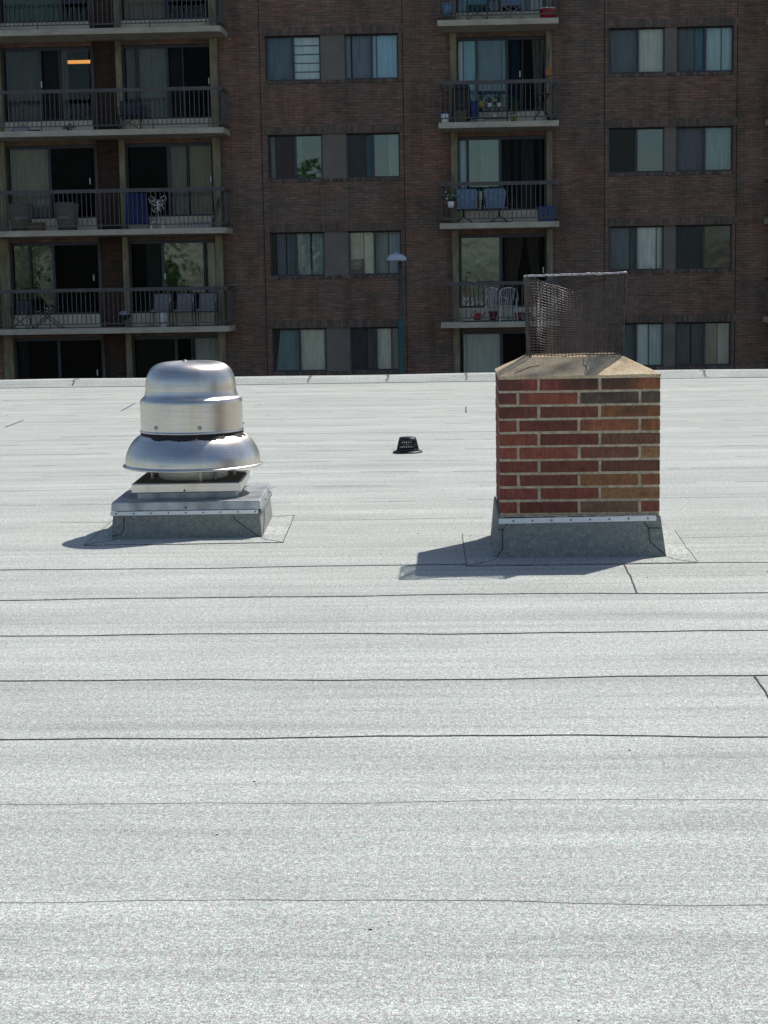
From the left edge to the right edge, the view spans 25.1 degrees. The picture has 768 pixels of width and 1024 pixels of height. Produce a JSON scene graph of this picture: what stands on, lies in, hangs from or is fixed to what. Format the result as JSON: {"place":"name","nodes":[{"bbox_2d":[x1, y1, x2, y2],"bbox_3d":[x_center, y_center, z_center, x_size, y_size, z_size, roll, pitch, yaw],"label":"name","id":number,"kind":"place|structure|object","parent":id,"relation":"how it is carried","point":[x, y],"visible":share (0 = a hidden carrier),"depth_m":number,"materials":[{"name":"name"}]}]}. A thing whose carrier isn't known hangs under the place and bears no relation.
{"place":"outdoors","nodes":[
{"label":"outdoors","id":0,"kind":"place"},
{"bbox_2d":[11,125,40,130],"bbox_3d":[-10.072,-10.773,48.586,0.823,0.225,0.317,-1,8,2],"label":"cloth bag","id":1,"kind":"object","parent":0,"point":[21,129],"visible":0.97,"depth_m":48.46,"materials":[{"name":"fabric"}]},
{"bbox_2d":[62,124,75,129],"bbox_3d":[-8.819,-10.804,48.574,0.468,0.209,0.407,-1,8,2],"label":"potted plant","id":2,"kind":"object","parent":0,"point":[67,128],"visible":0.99,"depth_m":48.52,"materials":[{"name":"green plant"}]},
{"label":"ground","id":3,"kind":"structure","parent":0,"visible":0},
{"bbox_2d":[0,377,767,1023],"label":"flat roof","id":4,"kind":"structure","parent":3,"relation":"on","point":[496,795],"depth_m":5.54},
{"bbox_2d":[83,360,294,545],"bbox_3d":[-1.134,-0.386,10.202,1.132,1.017,1.126,-1,8,0],"label":"roof exhaust fan","id":5,"kind":"object","parent":4,"relation":"on","point":[192,451],"visible":1,"depth_m":10.01,"materials":[{"name":"metal"}]},
{"bbox_2d":[0,369,767,388],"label":"roof parapet","id":6,"kind":"structure","parent":4,"relation":"on","point":[344,379],"depth_m":24.68,"materials":[{"name":"white"}]},
{"bbox_2d":[393,436,422,453],"bbox_3d":[0.201,-0.569,14.640,0.254,0.134,0.254,-1,8,-3],"label":"roof drain","id":7,"kind":"object","parent":4,"relation":"on","point":[411,444],"visible":1,"depth_m":14.58,"materials":[{"name":"black plastic"}]},
{"bbox_2d":[462,271,698,566],"bbox_3d":[1.027,-0.540,9.304,1.224,1.489,1.248,-1,8,2],"label":"brick chimney","id":8,"kind":"object","parent":4,"relation":"on","point":[577,456],"visible":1,"depth_m":9.02,"materials":[{"name":"brick"}]},
{"bbox_2d":[0,0,767,379],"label":"apartment building","id":9,"kind":"structure","parent":3,"relation":"on","point":[316,146],"depth_m":49.41,"materials":[{"name":"brick"}]},
{"bbox_2d":[7,202,32,230],"bbox_3d":[-10.303,-8.362,49.014,0.739,0.802,0.576,-3,8,-17],"label":"wicker armchair","id":10,"kind":"object","parent":9,"relation":"on","point":[20,206],"visible":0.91,"depth_m":48.80,"materials":[{"name":"wicker"}]},
{"bbox_2d":[10,299,32,328],"bbox_3d":[-10.357,-5.653,49.434,0.526,0.843,0.608,-1,8,2],"label":"patio chair","id":11,"kind":"object","parent":9,"relation":"on","point":[23,308],"visible":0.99,"depth_m":49.60,"materials":[{"name":"fabric"}]},
{"bbox_2d":[28,222,44,230],"bbox_3d":[-9.837,-8.075,48.891,0.414,0.250,0.334,-1,8,2],"label":"wooden crate","id":12,"kind":"object","parent":9,"relation":"on","point":[36,228],"visible":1,"depth_m":48.75,"materials":[{"name":"brown wood"}]},
{"bbox_2d":[0,0,89,22],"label":"sliding door","id":13,"kind":"structure","parent":9,"relation":"in","point":[11,2],"depth_m":49.40,"materials":[{"name":"black glass"}]},
{"bbox_2d":[2,46,92,121],"bbox_3d":[-9.616,-12.250,49.557,2.580,2.070,0.258,-1,8,2],"label":"sliding door","id":14,"kind":"structure","parent":9,"relation":"in","point":[23,65],"depth_m":49.64,"materials":[{"name":"grey glass"}]},
{"bbox_2d":[32,306,64,328],"bbox_3d":[-9.608,-5.555,49.374,0.858,0.641,0.480,-1,8,2],"label":"clothes airer","id":15,"kind":"object","parent":9,"relation":"on","point":[48,316],"visible":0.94,"depth_m":49.38,"materials":[{"name":"metal"}]},
{"bbox_2d":[6,145,96,218],"bbox_3d":[-9.570,-9.525,49.924,2.580,2.070,0.258,-1,8,2],"label":"sliding door","id":16,"kind":"structure","parent":9,"relation":"in","point":[31,167],"depth_m":50.00,"materials":[{"name":"glass"}]},
{"bbox_2d":[11,242,100,314],"bbox_3d":[-9.523,-6.800,50.292,2.581,2.070,0.230,-1,8,3],"label":"sliding door","id":17,"kind":"structure","parent":9,"relation":"in","point":[17,246],"depth_m":50.26,"materials":[{"name":"black glass"}]},
{"bbox_2d":[15,337,102,378],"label":"sliding door","id":18,"kind":"structure","parent":9,"relation":"in","point":[23,347],"depth_m":50.58,"materials":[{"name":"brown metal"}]},
{"bbox_2d":[55,202,78,229],"bbox_3d":[-9.005,-8.390,49.059,0.739,0.802,0.576,1,8,17],"label":"wicker armchair","id":19,"kind":"object","parent":9,"relation":"on","point":[65,218],"visible":0.91,"depth_m":48.84,"materials":[{"name":"wicker"}]},
{"bbox_2d":[68,50,89,63],"bbox_3d":[-8.942,-13.350,50.664,0.680,0.380,0.200,-1,8,2],"label":"ceiling light","id":20,"kind":"object","parent":9,"relation":"hanging from","point":[72,61],"visible":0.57,"depth_m":50.59,"materials":[{"name":"orange glass"}]},
{"bbox_2d":[119,310,130,326],"bbox_3d":[-7.388,-5.503,49.241,0.351,0.482,0.345,-1,8,2],"label":"kettle grill","id":21,"kind":"object","parent":9,"relation":"on","point":[124,317],"visible":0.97,"depth_m":49.12,"materials":[{"name":"black metal"}]},
{"bbox_2d":[117,101,142,128],"bbox_3d":[-7.149,-11.164,48.660,0.646,0.863,0.608,-1,8,2],"label":"patio chair","id":22,"kind":"object","parent":9,"relation":"on","point":[132,111],"visible":0.97,"depth_m":48.83,"materials":[{"name":"fabric"}]},
{"bbox_2d":[126,193,149,228],"bbox_3d":[-7.010,-8.542,49.119,0.700,1.021,0.081,-1,8,2],"label":"draped tarp","id":23,"kind":"object","parent":9,"relation":"hanging from","point":[140,208],"visible":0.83,"depth_m":49.10,"materials":[{"name":"blue fabric"}]},
{"bbox_2d":[148,195,166,223],"bbox_3d":[-6.388,-8.488,48.893,0.526,0.954,0.124,-1,8,2],"label":"butterfly ornament","id":24,"kind":"object","parent":9,"relation":"on","point":[157,204],"visible":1,"depth_m":48.81,"materials":[{"name":"white plastic"}]},
{"bbox_2d":[150,221,164,228],"bbox_3d":[-6.390,-8.094,48.749,0.420,0.210,0.220,-1,8,2],"label":"step stool","id":25,"kind":"object","parent":9,"relation":"on","point":[153,222],"visible":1,"depth_m":48.66,"materials":[{"name":"white plastic"}]},
{"bbox_2d":[149,293,172,326],"bbox_3d":[-6.365,-5.786,49.438,0.586,0.954,0.609,-1,8,2],"label":"patio chair","id":26,"kind":"object","parent":9,"relation":"on","point":[165,309],"visible":0.81,"depth_m":49.61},
{"bbox_2d":[157,312,167,326],"bbox_3d":[-6.278,-5.455,49.031,0.308,0.402,0.308,-2,8,-11],"label":"bucket","id":27,"kind":"object","parent":9,"relation":"on","point":[162,319],"visible":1,"depth_m":48.93,"materials":[{"name":"white plastic"}]},
{"bbox_2d":[121,0,208,20],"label":"sliding door","id":28,"kind":"structure","parent":9,"relation":"in","point":[161,2],"depth_m":49.26,"materials":[{"name":"black glass"}]},
{"bbox_2d":[122,44,210,119],"bbox_3d":[-6.174,-12.289,49.413,2.530,2.070,0.258,-1,8,2],"label":"sliding door","id":29,"kind":"structure","parent":9,"relation":"in","point":[153,59],"depth_m":49.48,"materials":[{"name":"black glass"}]},
{"bbox_2d":[126,142,213,216],"bbox_3d":[-6.128,-9.564,49.780,2.530,2.070,0.258,-1,8,2],"label":"sliding door","id":30,"kind":"structure","parent":9,"relation":"in","point":[201,166],"depth_m":49.82,"materials":[{"name":"glass"}]},
{"bbox_2d":[129,239,216,312],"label":"sliding door","id":31,"kind":"structure","parent":9,"relation":"in","point":[155,255],"depth_m":50.19,"materials":[{"name":"black glass"}]},
{"bbox_2d":[133,335,218,377],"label":"sliding door","id":32,"kind":"structure","parent":9,"relation":"in","point":[150,351],"depth_m":50.54,"materials":[{"name":"black glass"}]},
{"bbox_2d":[172,292,195,326],"bbox_3d":[-5.705,-5.794,49.410,0.586,0.954,0.609,-1,8,2],"label":"patio chair","id":33,"kind":"object","parent":9,"relation":"on","point":[182,299],"visible":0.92,"depth_m":49.59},
{"bbox_2d":[180,221,210,227],"bbox_3d":[-5.331,-8.102,48.705,0.920,0.202,0.260,-1,8,2],"label":"wire rack","id":34,"kind":"object","parent":9,"relation":"on","point":[195,225],"visible":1,"depth_m":48.60,"materials":[{"name":"grey metal"}]},
{"bbox_2d":[195,292,218,325],"bbox_3d":[-5.056,-5.801,49.383,0.586,0.954,0.609,-1,8,2],"label":"patio chair","id":35,"kind":"object","parent":9,"relation":"on","point":[205,299],"visible":0.98,"depth_m":49.56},
{"bbox_2d":[212,197,221,227],"bbox_3d":[-4.755,-8.463,48.886,0.284,0.858,0.564,-1,8,2],"label":"folded lounger","id":36,"kind":"object","parent":9,"relation":"on","point":[214,214],"visible":0.74,"depth_m":48.70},
{"bbox_2d":[265,35,320,80],"bbox_3d":[-2.578,-12.894,49.161,1.570,1.255,0.208,-1,8,2],"label":"window","id":37,"kind":"structure","parent":9,"relation":"in","point":[281,50],"depth_m":49.23,"materials":[{"name":"grey glass"}]},
{"bbox_2d":[267,134,322,179],"bbox_3d":[-2.532,-10.170,49.529,1.570,1.255,0.210,-1,8,2],"label":"window","id":38,"kind":"structure","parent":9,"relation":"in","point":[289,158],"depth_m":49.60,"materials":[{"name":"glass"}]},
{"bbox_2d":[270,232,324,276],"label":"window","id":39,"kind":"structure","parent":9,"relation":"in","point":[298,243],"depth_m":49.95,"materials":[{"name":"grey glass"}]},
{"bbox_2d":[272,328,326,371],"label":"window","id":40,"kind":"structure","parent":9,"relation":"in","point":[311,342],"depth_m":50.33,"materials":[{"name":"grey glass"}]},
{"bbox_2d":[351,259,362,273],"bbox_3d":[-0.786,-7.137,50.127,0.254,0.436,0.219,-7,10,-38],"label":"desk fan","id":41,"kind":"object","parent":9,"relation":"on","point":[355,265],"visible":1,"depth_m":50.12,"materials":[{"name":"plastic"}]},
{"bbox_2d":[344,33,398,79],"bbox_3d":[-0.350,-12.920,49.068,1.530,1.255,0.208,-1,8,2],"label":"window","id":42,"kind":"structure","parent":9,"relation":"in","point":[363,45],"depth_m":49.13,"materials":[{"name":"glass"}]},
{"bbox_2d":[346,132,399,177],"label":"window","id":43,"kind":"structure","parent":9,"relation":"in","point":[355,142],"depth_m":49.50,"materials":[{"name":"glass"}]},
{"bbox_2d":[350,327,398,370],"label":"window","id":44,"kind":"structure","parent":9,"relation":"in","point":[379,338],"depth_m":50.25,"materials":[{"name":"grey glass"}]},
{"bbox_2d":[348,230,401,274],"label":"window","id":45,"kind":"structure","parent":9,"relation":"in","point":[376,242],"depth_m":49.86,"materials":[{"name":"grey glass"}]},
{"bbox_2d":[441,112,449,122],"bbox_3d":[1.691,-10.931,47.918,0.278,0.282,0.278,1,8,13],"label":"bucket","id":46,"kind":"object","parent":9,"relation":"on","point":[443,116],"visible":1,"depth_m":47.83,"materials":[{"name":"white plastic"}]},
{"bbox_2d":[443,190,459,207],"bbox_3d":[1.850,-8.786,47.939,0.517,0.681,0.400,-1,8,2],"label":"hanging flower pot","id":47,"kind":"object","parent":9,"relation":"hanging from","point":[451,203],"visible":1,"depth_m":47.90,"materials":[{"name":"white plastic"}]},
{"bbox_2d":[453,105,466,121],"bbox_3d":[2.112,-11.060,47.982,0.391,0.475,0.300,-1,8,2],"label":"wicker basket","id":48,"kind":"object","parent":9,"relation":"on","point":[461,115],"visible":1,"depth_m":47.85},
{"bbox_2d":[452,85,470,120],"bbox_3d":[2.164,-11.472,48.350,0.526,1.076,0.500,-1,8,2],"label":"covered grill","id":49,"kind":"object","parent":9,"relation":"on","point":[464,95],"visible":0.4,"depth_m":48.15,"materials":[{"name":"black fabric"}]},
{"bbox_2d":[470,93,477,121],"bbox_3d":[2.533,-11.269,48.210,0.246,0.845,0.159,-1,8,2],"label":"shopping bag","id":50,"kind":"object","parent":9,"relation":"hanging from","point":[475,108],"visible":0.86,"depth_m":48.16,"materials":[{"name":"blue fabric"}]},
{"bbox_2d":[467,0,487,19],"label":"patio chair","id":51,"kind":"object","parent":9,"relation":"on","point":[481,3],"visible":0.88,"depth_m":47.70,"materials":[{"name":"black metal"}]},
{"bbox_2d":[454,188,508,222],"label":"patio chairs","id":52,"kind":"object","parent":9,"relation":"on","point":[497,198],"visible":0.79,"depth_m":48.85,"materials":[{"name":"blue fabric"}]},
{"bbox_2d":[478,107,507,120],"bbox_3d":[3.041,-11.056,48.169,0.840,0.418,0.280,-1,8,2],"label":"plant stand","id":53,"kind":"object","parent":9,"relation":"on","point":[494,108],"visible":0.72,"depth_m":48.11,"materials":[{"name":"black metal"}]},
{"bbox_2d":[477,93,484,107],"bbox_3d":[2.707,-11.472,48.141,0.212,0.421,0.217,3,9,30],"label":"potted plant","id":54,"kind":"object","parent":53,"relation":"on","point":[481,103],"visible":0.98,"depth_m":48.09,"materials":[{"name":"green plant"}]},
{"bbox_2d":[486,97,491,106],"bbox_3d":[2.930,-11.423,48.132,0.209,0.319,0.188,-1,8,2],"label":"potted plant","id":55,"kind":"object","parent":53,"relation":"on","point":[489,103],"visible":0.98,"depth_m":48.09,"materials":[{"name":"white plant"}]},
{"bbox_2d":[494,93,503,106],"bbox_3d":[3.201,-11.466,48.102,0.293,0.403,0.192,-3,8,-14],"label":"potted plant","id":56,"kind":"object","parent":53,"relation":"on","point":[500,98],"visible":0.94,"depth_m":48.09,"materials":[{"name":"green plant"}]},
{"bbox_2d":[456,0,545,12],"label":"sliding door","id":57,"kind":"structure","parent":9,"relation":"in","point":[462,3],"depth_m":48.82,"materials":[{"name":"black glass"}]},
{"bbox_2d":[456,36,545,111],"bbox_3d":[3.322,-12.397,49.016,2.520,2.070,0.258,-1,8,2],"label":"sliding door","id":58,"kind":"structure","parent":9,"relation":"in","point":[489,47],"depth_m":49.07,"materials":[{"name":"black glass"}]},
{"bbox_2d":[457,135,545,210],"bbox_3d":[3.369,-9.675,49.399,2.520,2.070,0.230,-1,8,2],"label":"sliding door","id":59,"kind":"structure","parent":9,"relation":"in","point":[499,171],"depth_m":49.44,"materials":[{"name":"glass"}]},
{"bbox_2d":[458,233,546,307],"bbox_3d":[3.414,-6.948,49.752,2.520,2.070,0.260,-1,8,2],"label":"sliding door","id":60,"kind":"structure","parent":9,"relation":"in","point":[513,242],"depth_m":49.82,"materials":[{"name":"black glass"}]},
{"bbox_2d":[459,330,546,372],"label":"sliding door","id":61,"kind":"structure","parent":9,"relation":"in","point":[483,350],"depth_m":50.17,"materials":[{"name":"grey glass"}]},
{"bbox_2d":[463,319,551,321],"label":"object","id":62,"kind":"object","parent":9,"relation":"on","point":[495,320],"visible":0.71,"depth_m":48.59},
{"bbox_2d":[471,311,485,319],"bbox_3d":[2.662,-5.540,48.720,0.395,0.251,0.200,2,8,23],"label":"watering can","id":63,"kind":"object","parent":62,"relation":"on","point":[477,314],"visible":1,"depth_m":48.66,"materials":[{"name":"red plastic"}]},
{"bbox_2d":[488,311,497,319],"bbox_3d":[3.087,-5.565,48.962,0.288,0.242,0.288,-1,8,1],"label":"flower pot","id":64,"kind":"object","parent":62,"relation":"on","point":[491,313],"visible":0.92,"depth_m":48.87,"materials":[{"name":"red ceramic"}]},
{"bbox_2d":[484,287,509,320],"bbox_3d":[3.186,-5.907,49.109,0.580,0.965,0.586,4,9,32],"label":"plastic chair","id":65,"kind":"object","parent":62,"relation":"on","point":[492,299],"visible":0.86,"depth_m":48.91,"materials":[{"name":"white plastic"}]},
{"bbox_2d":[497,287,517,320],"bbox_3d":[3.496,-5.867,48.768,0.580,0.965,0.586,-1,8,-1],"label":"plastic chair","id":66,"kind":"object","parent":62,"relation":"on","point":[499,312],"visible":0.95,"depth_m":48.56,"materials":[{"name":"white plastic"}]},
{"bbox_2d":[514,312,521,319],"bbox_3d":[3.817,-5.544,48.936,0.268,0.222,0.268,-6,9,-32],"label":"flower pot","id":67,"kind":"object","parent":62,"relation":"on","point":[519,314],"visible":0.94,"depth_m":48.84,"materials":[{"name":"plastic"}]},
{"bbox_2d":[501,0,522,18],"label":"patio chair","id":68,"kind":"object","parent":9,"relation":"on","point":[506,4],"visible":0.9,"depth_m":47.80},
{"bbox_2d":[507,96,520,120],"bbox_3d":[3.616,-11.192,48.017,0.397,0.709,0.316,-1,8,2],"label":"potted plant","id":69,"kind":"object","parent":9,"relation":"on","point":[513,107],"visible":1,"depth_m":47.99,"materials":[{"name":"green plant"}]},
{"bbox_2d":[533,93,550,120],"bbox_3d":[4.385,-11.233,48.041,0.527,0.773,0.360,-1,8,2],"label":"folding tray table","id":70,"kind":"object","parent":9,"relation":"on","point":[540,104],"visible":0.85,"depth_m":47.89,"materials":[{"name":"black metal"}]},
{"bbox_2d":[536,206,553,221],"bbox_3d":[4.532,-8.336,48.377,0.501,0.422,0.501,-1,8,2],"label":"storage tub","id":71,"kind":"object","parent":9,"relation":"on","point":[544,209],"visible":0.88,"depth_m":48.15,"materials":[{"name":"blue plastic"}]},
{"bbox_2d":[540,7,555,17],"bbox_3d":[4.497,-13.717,47.568,0.458,0.302,0.458,1,8,11],"label":"round tub","id":72,"kind":"object","parent":9,"relation":"on","point":[548,9],"visible":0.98,"depth_m":47.40,"materials":[{"name":"red plastic"}]},
{"bbox_2d":[545,62,551,75],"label":"bird house","id":73,"kind":"structure","parent":9,"relation":"hanging from","point":[548,69],"depth_m":48.43,"materials":[{"name":"orange wood"}]},
{"bbox_2d":[609,322,663,365],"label":"window","id":74,"kind":"structure","parent":9,"relation":"in","point":[635,349],"depth_m":49.92,"materials":[{"name":"grey glass"}]},
{"bbox_2d":[609,225,663,270],"bbox_3d":[7.210,-7.555,49.490,1.580,1.255,0.208,-1,8,2],"label":"window","id":75,"kind":"structure","parent":9,"relation":"in","point":[642,238],"depth_m":49.56,"materials":[{"name":"grey glass"}]},
{"bbox_2d":[609,127,663,172],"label":"window","id":76,"kind":"structure","parent":9,"relation":"in","point":[647,131],"depth_m":49.16,"materials":[{"name":"grey glass"}]},
{"bbox_2d":[609,27,664,73],"bbox_3d":[7.117,-13.004,48.755,1.580,1.255,0.208,-1,8,2],"label":"window","id":77,"kind":"structure","parent":9,"relation":"in","point":[631,50],"depth_m":48.82,"materials":[{"name":"grey glass"}]},
{"bbox_2d":[675,321,730,365],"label":"window","id":78,"kind":"structure","parent":9,"relation":"in","point":[703,334],"depth_m":49.84,"materials":[{"name":"grey glass"}]},
{"bbox_2d":[675,224,731,269],"bbox_3d":[9.123,-7.576,49.411,1.590,1.255,0.210,-1,8,2],"label":"window","id":79,"kind":"structure","parent":9,"relation":"in","point":[698,257],"depth_m":49.47,"materials":[{"name":"black glass"}]},
{"bbox_2d":[676,126,732,171],"bbox_3d":[9.077,-10.301,49.042,1.590,1.255,0.208,-1,8,2],"label":"window","id":80,"kind":"structure","parent":9,"relation":"in","point":[716,139],"depth_m":49.11,"materials":[{"name":"grey glass"}]},
{"bbox_2d":[676,26,733,71],"bbox_3d":[9.031,-13.026,48.675,1.590,1.255,0.208,-1,8,2],"label":"window","id":81,"kind":"structure","parent":9,"relation":"in","point":[707,50],"depth_m":48.74,"materials":[{"name":"grey glass"}]},
{"bbox_2d":[385,252,407,373],"bbox_3d":[0.386,-2.863,45.044,0.533,7.745,0.533,6,10,41],"label":"street lamp","id":82,"kind":"object","parent":3,"relation":"on","point":[397,257],"visible":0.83,"depth_m":44.69,"materials":[{"name":"metal"}]},
{"bbox_3d":[1.758,-13.603,47.623,0.300,0.155,0.300,-1,8,2],"label":"plant stool","id":83,"kind":"object","parent":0,"visible":0},
{"bbox_2d":[441,2,452,14],"bbox_3d":[1.754,-13.845,47.591,0.368,0.322,0.368,-1,8,2],"label":"bucket","id":84,"kind":"object","parent":83,"relation":"on","point":[445,8],"visible":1,"depth_m":47.47,"materials":[{"name":"blue plastic"}]}
]}

